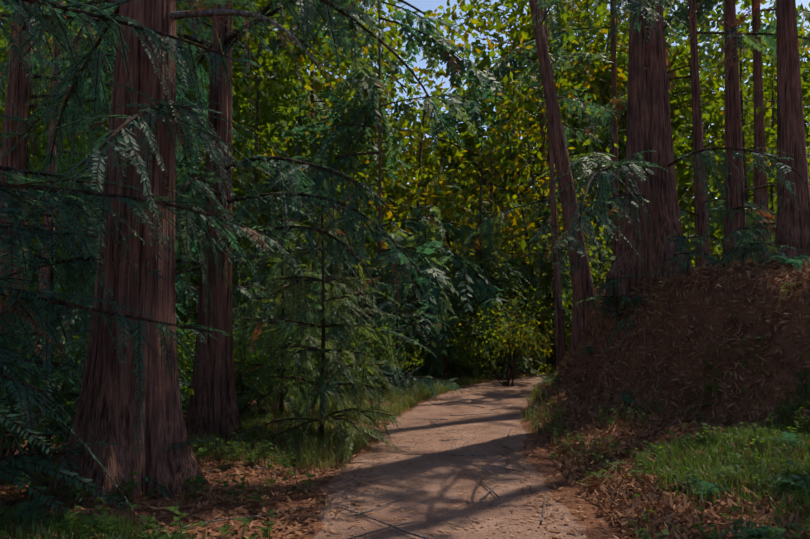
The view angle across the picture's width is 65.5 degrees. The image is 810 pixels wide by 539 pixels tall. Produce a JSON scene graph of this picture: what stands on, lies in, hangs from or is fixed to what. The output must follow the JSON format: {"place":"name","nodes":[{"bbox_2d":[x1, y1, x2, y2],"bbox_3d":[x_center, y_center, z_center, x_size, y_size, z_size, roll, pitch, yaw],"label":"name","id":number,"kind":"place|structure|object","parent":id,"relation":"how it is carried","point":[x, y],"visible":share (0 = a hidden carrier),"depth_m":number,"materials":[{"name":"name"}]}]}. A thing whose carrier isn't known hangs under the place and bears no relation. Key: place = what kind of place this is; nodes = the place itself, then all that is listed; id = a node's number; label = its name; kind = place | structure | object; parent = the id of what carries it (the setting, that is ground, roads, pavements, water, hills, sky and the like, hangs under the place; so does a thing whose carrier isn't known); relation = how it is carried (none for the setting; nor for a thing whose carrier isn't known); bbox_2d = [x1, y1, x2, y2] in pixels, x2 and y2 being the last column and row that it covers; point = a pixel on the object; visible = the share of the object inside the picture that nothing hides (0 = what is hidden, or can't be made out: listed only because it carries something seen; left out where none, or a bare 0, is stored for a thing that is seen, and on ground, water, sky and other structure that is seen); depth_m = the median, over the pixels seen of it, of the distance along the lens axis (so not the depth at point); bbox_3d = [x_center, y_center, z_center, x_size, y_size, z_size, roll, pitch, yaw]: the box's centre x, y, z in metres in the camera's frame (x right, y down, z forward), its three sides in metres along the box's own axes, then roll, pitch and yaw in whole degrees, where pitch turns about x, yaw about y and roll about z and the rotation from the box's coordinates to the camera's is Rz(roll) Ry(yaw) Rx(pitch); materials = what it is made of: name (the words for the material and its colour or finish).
{"place":"outdoors","nodes":[
{"label":"outdoors","id":0,"kind":"place"},
{"bbox_2d":[0,255,809,538],"bbox_3d":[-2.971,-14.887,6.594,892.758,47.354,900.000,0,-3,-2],"label":"terrain","id":1,"kind":"structure","parent":0,"point":[592,530],"depth_m":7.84,"materials":[{"name":"brown plant"}]},
{"bbox_2d":[0,0,33,455],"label":"redwood","id":2,"kind":"object","parent":1,"relation":"on","point":[18,92],"visible":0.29,"depth_m":9.22,"materials":[{"name":"brown plant"}]},
{"bbox_2d":[28,0,63,448],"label":"redwood","id":3,"kind":"object","parent":1,"relation":"on","point":[47,269],"visible":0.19,"depth_m":14.74,"materials":[{"name":"brown plant"}]},
{"bbox_2d":[45,0,213,507],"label":"redwood","id":4,"kind":"object","parent":1,"relation":"on","point":[106,411],"visible":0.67,"depth_m":5.57,"materials":[{"name":"brown plant"}]},
{"bbox_2d":[0,0,331,121],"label":"dead branches","id":5,"kind":"object","parent":4,"relation":"attached to","point":[175,15],"visible":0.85,"depth_m":5.81,"materials":[{"name":"brown wood"}]},
{"bbox_2d":[0,0,332,129],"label":"dead sprays","id":6,"kind":"object","parent":5,"relation":"attached to","point":[244,23],"visible":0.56,"depth_m":5.82,"materials":[{"name":"brown plant"}]},
{"bbox_2d":[185,0,244,443],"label":"redwood","id":7,"kind":"object","parent":1,"relation":"on","point":[212,405],"visible":0.69,"depth_m":8.21,"materials":[{"name":"brown wood"}]},
{"bbox_2d":[310,35,313,270],"bbox_3d":[-3.868,-9.864,26.358,0.549,32.003,0.597,-2,-4,37],"label":"redwood","id":8,"kind":"object","parent":1,"relation":"on","point":[312,99],"visible":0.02,"depth_m":26.13,"materials":[{"name":"brown plant"}]},
{"bbox_2d":[0,175,694,455],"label":"understory shrubs","id":9,"kind":"object","parent":1,"relation":"on","point":[498,335],"visible":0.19,"depth_m":15.71,"materials":[{"name":"green plant"}]},
{"bbox_2d":[376,1,381,357],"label":"redwood","id":10,"kind":"object","parent":1,"relation":"on","point":[379,247],"visible":0.44,"depth_m":21.06,"materials":[{"name":"brown plant"}]},
{"bbox_2d":[0,114,801,519],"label":"young conifer trees","id":11,"kind":"object","parent":1,"relation":"on","point":[298,308],"visible":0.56,"depth_m":9.32,"materials":[{"name":"green plant"}]},
{"bbox_2d":[0,0,809,510],"bbox_3d":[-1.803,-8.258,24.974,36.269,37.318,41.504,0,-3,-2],"label":"conifer branches","id":12,"kind":"object","parent":1,"relation":"on","point":[448,58],"visible":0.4,"depth_m":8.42,"materials":[{"name":"green plant"}]},
{"bbox_2d":[0,0,809,445],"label":"tree leaves","id":13,"kind":"object","parent":1,"relation":"on","point":[460,164],"visible":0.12,"depth_m":25.64,"materials":[{"name":"green plant"}]},
{"bbox_2d":[0,352,809,538],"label":"grass","id":14,"kind":"structure","parent":1,"relation":"on","point":[407,402],"depth_m":6.63,"materials":[{"name":"green plant"}]},
{"bbox_2d":[0,258,809,538],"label":"herb","id":15,"kind":"object","parent":1,"relation":"on","point":[111,518],"depth_m":5.52,"materials":[{"name":"green plant"}]},
{"bbox_2d":[2,3,809,444],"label":"tree trunks","id":16,"kind":"object","parent":1,"relation":"on","point":[256,119],"visible":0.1,"depth_m":24.39,"materials":[{"name":"brown plant"}]},
{"bbox_2d":[2,252,809,538],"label":"ferns","id":17,"kind":"object","parent":1,"relation":"on","point":[628,399],"visible":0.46,"depth_m":5.19,"materials":[{"name":"soil"},{"name":"dry leaves"}]},
{"bbox_2d":[534,0,550,362],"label":"redwood","id":18,"kind":"object","parent":1,"relation":"on","point":[542,125],"visible":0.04,"depth_m":27.30,"materials":[{"name":"brown plant"}]},
{"bbox_2d":[544,0,565,369],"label":"redwood","id":19,"kind":"object","parent":1,"relation":"on","point":[560,339],"visible":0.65,"depth_m":15.94,"materials":[{"name":"brown plant"}]},
{"bbox_2d":[529,0,596,356],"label":"tree trunk","id":20,"kind":"object","parent":1,"relation":"on","point":[582,284],"visible":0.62,"depth_m":12.56,"materials":[{"name":"brown wood"}]},
{"bbox_2d":[610,0,619,266],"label":"redwood","id":21,"kind":"object","parent":1,"relation":"on","point":[615,244],"visible":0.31,"depth_m":24.39,"materials":[{"name":"brown plant"}]},
{"bbox_2d":[606,0,694,321],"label":"redwood","id":22,"kind":"object","parent":1,"relation":"on","point":[649,128],"visible":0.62,"depth_m":11.36,"materials":[{"name":"brown plant"}]},
{"bbox_2d":[689,0,710,267],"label":"redwood","id":23,"kind":"object","parent":1,"relation":"on","point":[701,218],"visible":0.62,"depth_m":17.22,"materials":[{"name":"brown plant"}]},
{"bbox_2d":[722,0,748,262],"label":"redwood","id":24,"kind":"object","parent":1,"relation":"on","point":[733,132],"visible":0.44,"depth_m":13.66,"materials":[{"name":"brown plant"}]},
{"bbox_2d":[752,0,770,259],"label":"redwood","id":25,"kind":"object","parent":1,"relation":"on","point":[760,179],"visible":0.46,"depth_m":21.45,"materials":[{"name":"brown plant"}]},
{"bbox_2d":[772,0,809,259],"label":"redwood","id":26,"kind":"object","parent":1,"relation":"on","point":[793,225],"visible":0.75,"depth_m":12.09,"materials":[{"name":"brown plant"}]},
{"bbox_2d":[0,0,809,198],"label":"sky","id":27,"kind":"structure","parent":0,"point":[424,5],"materials":[{"name":"blue"}]},
{"bbox_2d":[313,374,586,538],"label":"dirt path","id":28,"kind":"structure","parent":0,"point":[426,508],"depth_m":6.35,"materials":[{"name":"brown soil"}]},
{"bbox_2d":[91,273,795,538],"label":"fallen sticks","id":29,"kind":"object","parent":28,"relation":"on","point":[397,528],"visible":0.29,"depth_m":6.67,"materials":[{"name":"brown wood"}]}
]}

